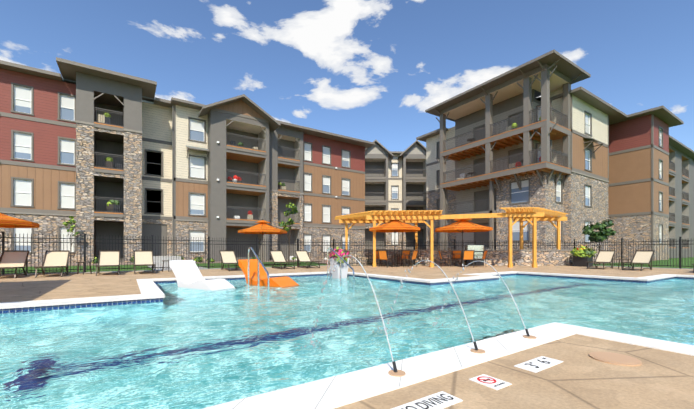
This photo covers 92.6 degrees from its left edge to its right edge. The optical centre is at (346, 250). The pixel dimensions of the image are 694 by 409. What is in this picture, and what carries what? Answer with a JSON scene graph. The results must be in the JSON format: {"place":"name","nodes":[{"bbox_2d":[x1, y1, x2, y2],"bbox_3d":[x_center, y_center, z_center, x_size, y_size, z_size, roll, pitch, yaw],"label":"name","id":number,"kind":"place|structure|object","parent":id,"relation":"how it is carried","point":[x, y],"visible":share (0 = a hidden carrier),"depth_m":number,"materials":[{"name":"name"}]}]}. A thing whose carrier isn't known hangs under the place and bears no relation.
{"place":"outdoors","nodes":[
{"label":"outdoors","id":0,"kind":"place"},
{"bbox_2d":[0,275,693,408],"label":"water","id":1,"kind":"structure","parent":0,"point":[177,347],"depth_m":4.24,"materials":[{"name":"teal liquid"}]},
{"bbox_2d":[0,266,693,408],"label":"deck","id":2,"kind":"structure","parent":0,"point":[578,377],"depth_m":2.53,"materials":[{"name":"beige concrete"}]},
{"bbox_2d":[0,212,492,253],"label":"patio umbrellas","id":3,"kind":"object","parent":2,"relation":"on","point":[263,227],"visible":0.94,"depth_m":18.15,"materials":[{"name":"orange fabric"}]},
{"bbox_2d":[0,273,693,312],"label":"pool shell","id":4,"kind":"object","parent":2,"relation":"in","point":[73,305],"depth_m":10.44,"materials":[{"name":"tile"}]},
{"bbox_2d":[169,260,234,289],"bbox_3d":[-4.056,0.767,9.267,1.900,0.980,0.720,0,0,31],"label":"pool lounge chair","id":5,"kind":"object","parent":4,"relation":"on","point":[187,274],"visible":0.69,"depth_m":9.30,"materials":[{"name":"white plastic"}]},
{"bbox_2d":[238,259,297,286],"bbox_3d":[-2.402,0.767,10.091,1.900,0.980,0.720,0,0,35],"label":"pool lounge chair","id":6,"kind":"object","parent":4,"relation":"on","point":[263,278],"visible":0.56,"depth_m":10.15,"materials":[{"name":"orange plastic"}]},
{"bbox_2d":[248,247,354,293],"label":"handrails","id":7,"kind":"object","parent":4,"relation":"on","point":[267,272],"visible":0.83,"depth_m":9.10,"materials":[{"name":"silver metal"}]},
{"bbox_2d":[0,271,693,408],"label":"coping","id":8,"kind":"object","parent":2,"relation":"on","point":[337,391],"visible":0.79,"depth_m":2.80,"materials":[{"name":"concrete"}]},
{"bbox_2d":[295,255,536,376],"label":"water jets","id":9,"kind":"object","parent":8,"relation":"on","point":[395,372],"visible":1,"depth_m":3.18,"materials":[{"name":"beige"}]},
{"bbox_2d":[0,232,693,274],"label":"fence","id":10,"kind":"object","parent":2,"relation":"on","point":[3,237],"visible":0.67,"depth_m":16.94,"materials":[{"name":"black metal"}]},
{"bbox_2d":[0,250,693,277],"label":"lounge chairs","id":11,"kind":"object","parent":2,"relation":"on","point":[13,259],"visible":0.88,"depth_m":13.59,"materials":[{"name":"beige fabric"}]},
{"bbox_2d":[376,250,487,267],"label":"patio chairs","id":12,"kind":"object","parent":2,"relation":"on","point":[381,255],"visible":1,"depth_m":18.52,"materials":[{"name":"brown metal"}]},
{"bbox_2d":[335,207,566,267],"bbox_3d":[6.364,-0.696,19.190,14.448,3.185,3.232,0,0,3],"label":"pergola","id":13,"kind":"object","parent":2,"relation":"on","point":[534,215],"visible":0.92,"depth_m":18.18,"materials":[{"name":"yellow wood"}]},
{"bbox_2d":[329,245,596,277],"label":"flower planters","id":14,"kind":"object","parent":2,"relation":"on","point":[581,256],"visible":0.96,"depth_m":12.53,"materials":[{"name":"white ceramic"}]},
{"bbox_2d":[392,352,641,408],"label":"pool deck markers","id":15,"kind":"object","parent":2,"relation":"on","point":[604,357],"visible":1,"depth_m":2.47,"materials":[{"name":"white"}]},
{"bbox_2d":[401,394,453,408],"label":"no diving lettering","id":16,"kind":"object","parent":15,"relation":"on","point":[417,403],"visible":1,"depth_m":1.96,"materials":[{"name":"black"}]},
{"bbox_2d":[525,360,549,367],"bbox_3d":[1.506,0.889,2.617,0.221,0.001,0.105,0,0,-34],"label":"text","id":17,"kind":"object","parent":15,"relation":"on","point":[537,366],"visible":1,"depth_m":2.62,"materials":[{"name":"black paint"}]},
{"bbox_2d":[0,0,693,150],"label":"sky","id":18,"kind":"structure","parent":0,"point":[367,70],"materials":[{"name":"blue"}]},
{"bbox_2d":[1,257,693,273],"bbox_3d":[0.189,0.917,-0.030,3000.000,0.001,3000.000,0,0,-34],"label":"ground","id":19,"kind":"structure","parent":0,"point":[217,265],"depth_m":18.17,"materials":[{"name":"beige concrete"}]},
{"bbox_2d":[0,57,374,263],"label":"building","id":20,"kind":"structure","parent":19,"relation":"on","point":[99,153],"depth_m":26.77,"materials":[{"name":"stone"}]},
{"bbox_2d":[91,255,329,263],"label":"shrubs","id":21,"kind":"object","parent":19,"relation":"on","point":[195,259],"visible":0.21,"depth_m":24.83,"materials":[{"name":"green plant"}]},
{"bbox_2d":[278,203,297,263],"bbox_3d":[-3.693,-1.057,20.924,1.190,3.909,1.287,0,0,19],"label":"young tree","id":22,"kind":"object","parent":19,"relation":"on","point":[289,222],"visible":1,"depth_m":20.83,"materials":[{"name":"green plant"}]},
{"bbox_2d":[1,256,693,274],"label":"site strips","id":23,"kind":"object","parent":19,"relation":"on","point":[159,262],"visible":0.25,"depth_m":21.37,"materials":[{"name":"concrete"}]},
{"bbox_2d":[63,216,78,246],"bbox_3d":[-18.154,-0.725,21.782,0.764,3.244,0.710,0,0,13],"label":"young tree","id":24,"kind":"object","parent":23,"relation":"on","point":[72,226],"visible":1,"depth_m":21.77,"materials":[{"name":"green plant"}]},
{"bbox_2d":[416,50,590,249],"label":"apartment building","id":25,"kind":"structure","parent":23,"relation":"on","point":[504,141],"depth_m":28.27,"materials":[{"name":"concrete"}]},
{"bbox_2d":[582,219,615,264],"bbox_3d":[15.556,-0.532,20.592,1.685,2.860,1.537,0,0,31],"label":"tree","id":26,"kind":"object","parent":23,"relation":"on","point":[602,233],"visible":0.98,"depth_m":20.41,"materials":[{"name":"green plant"}]},
{"bbox_2d":[365,139,425,249],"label":"back building","id":27,"kind":"structure","parent":19,"relation":"on","point":[395,180],"depth_m":45.12,"materials":[{"name":"stone"}]},
{"bbox_2d":[337,245,572,265],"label":"knee wall","id":28,"kind":"structure","parent":19,"relation":"on","point":[544,257],"depth_m":19.98,"materials":[{"name":"stone"}]},
{"bbox_2d":[535,86,693,260],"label":"apartment building","id":29,"kind":"structure","parent":19,"relation":"on","point":[632,176],"depth_m":31.45,"materials":[{"name":"stone"}]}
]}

